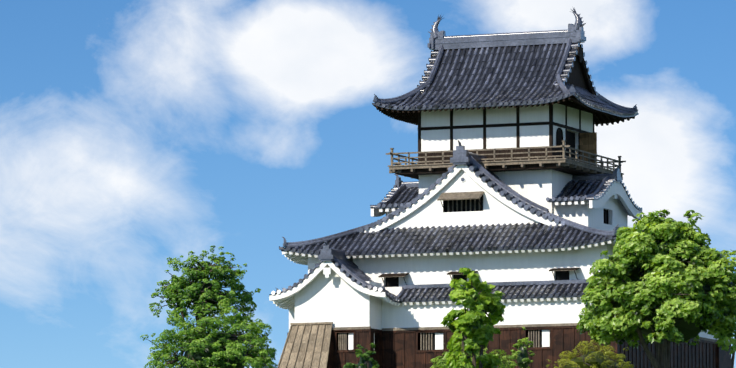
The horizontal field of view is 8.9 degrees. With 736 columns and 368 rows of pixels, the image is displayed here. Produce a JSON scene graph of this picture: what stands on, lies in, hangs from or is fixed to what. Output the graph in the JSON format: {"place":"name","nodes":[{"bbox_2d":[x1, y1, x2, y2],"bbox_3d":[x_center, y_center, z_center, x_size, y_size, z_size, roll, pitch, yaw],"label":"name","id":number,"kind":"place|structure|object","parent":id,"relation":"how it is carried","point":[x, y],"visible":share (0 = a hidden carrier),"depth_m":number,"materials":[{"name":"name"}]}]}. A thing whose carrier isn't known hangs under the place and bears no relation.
{"place":"outdoors","nodes":[
{"label":"outdoors","id":0,"kind":"place"},
{"bbox_2d":[0,0,735,367],"label":"sky","id":1,"kind":"structure","parent":0,"point":[136,135],"materials":[{"name":"blue"}]},
{"bbox_2d":[289,100,729,349],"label":"castle walls","id":2,"kind":"structure","parent":0,"point":[336,299],"depth_m":243.51,"materials":[{"name":"white paint"}]},
{"bbox_2d":[277,322,332,367],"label":"keep chute boards","id":3,"kind":"object","parent":2,"relation":"attached to","point":[306,345],"visible":1,"depth_m":242.25,"materials":[{"name":"brown wood"}]},
{"bbox_2d":[343,129,606,349],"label":"windows","id":4,"kind":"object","parent":2,"relation":"in","point":[394,281],"depth_m":244.23,"materials":[{"name":"black wood"}]},
{"bbox_2d":[269,181,728,309],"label":"eaves","id":5,"kind":"object","parent":2,"relation":"attached to","point":[285,300],"visible":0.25,"depth_m":243.05,"materials":[{"name":"white paint"}]},
{"bbox_2d":[269,43,731,302],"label":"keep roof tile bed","id":6,"kind":"object","parent":2,"relation":"on","point":[486,105],"visible":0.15,"depth_m":245.53,"materials":[{"name":"grey tile"}]},
{"bbox_2d":[271,7,732,302],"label":"keep roof tiles","id":7,"kind":"object","parent":6,"relation":"on","point":[441,41],"visible":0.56,"depth_m":245.93,"materials":[{"name":"grey tile"}]},
{"bbox_2d":[374,43,634,286],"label":"timber framing","id":8,"kind":"object","parent":2,"relation":"attached to","point":[578,76],"visible":0.38,"depth_m":247.49,"materials":[{"name":"black wood"}]},
{"bbox_2d":[287,326,730,367],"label":"wooden wall cladding","id":9,"kind":"structure","parent":2,"relation":"attached to","point":[398,349],"depth_m":241.96,"materials":[{"name":"brown wood"}]},
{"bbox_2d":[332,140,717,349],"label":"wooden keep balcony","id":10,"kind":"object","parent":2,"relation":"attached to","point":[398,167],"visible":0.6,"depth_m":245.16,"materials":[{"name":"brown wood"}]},
{"bbox_2d":[580,132,596,164],"bbox_3d":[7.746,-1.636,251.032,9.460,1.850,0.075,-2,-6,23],"label":"door","id":11,"kind":"structure","parent":2,"relation":"attached to","point":[588,142],"depth_m":249.37,"materials":[{"name":"brown wood"}]},
{"bbox_3d":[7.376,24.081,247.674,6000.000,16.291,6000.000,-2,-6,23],"label":"terrain","id":12,"kind":"structure","parent":0,"visible":0},
{"bbox_2d":[149,245,260,334],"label":"tree","id":13,"kind":"object","parent":12,"relation":"on","point":[203,291],"visible":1,"depth_m":198.94,"materials":[{"name":"green plant"}]},
{"bbox_2d":[140,306,277,367],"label":"tree","id":14,"kind":"object","parent":12,"relation":"on","point":[231,346],"visible":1,"depth_m":196.54,"materials":[{"name":"green plant"}]},
{"bbox_2d":[343,343,379,367],"bbox_3d":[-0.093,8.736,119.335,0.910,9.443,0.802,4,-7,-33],"label":"tree","id":15,"kind":"object","parent":12,"relation":"on","point":[366,360],"visible":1,"depth_m":119.66,"materials":[{"name":"green plant"}]},
{"bbox_2d":[441,267,505,367],"bbox_3d":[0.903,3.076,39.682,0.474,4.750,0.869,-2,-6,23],"label":"tree","id":16,"kind":"object","parent":12,"relation":"on","point":[480,323],"visible":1,"depth_m":39.68,"materials":[{"name":"green plant"}]},
{"bbox_2d":[430,348,518,367],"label":"shrub","id":17,"kind":"object","parent":12,"relation":"on","point":[441,363],"visible":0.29,"depth_m":231.78,"materials":[{"name":"green plant"}]},
{"bbox_2d":[506,327,534,367],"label":"tree","id":18,"kind":"object","parent":12,"relation":"on","point":[523,360],"visible":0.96,"depth_m":233.80,"materials":[{"name":"green plant"}]},
{"bbox_2d":[546,340,633,367],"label":"shrub","id":19,"kind":"object","parent":12,"relation":"on","point":[591,358],"visible":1,"depth_m":224.24,"materials":[{"name":"green plant"}]},
{"bbox_2d":[576,209,735,367],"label":"tree","id":20,"kind":"object","parent":12,"relation":"on","point":[661,283],"visible":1,"depth_m":188.27,"materials":[{"name":"green plant"}]},
{"bbox_2d":[731,336,735,367],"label":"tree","id":21,"kind":"object","parent":12,"relation":"on","point":[732,360],"depth_m":261.65,"materials":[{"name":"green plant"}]}
]}

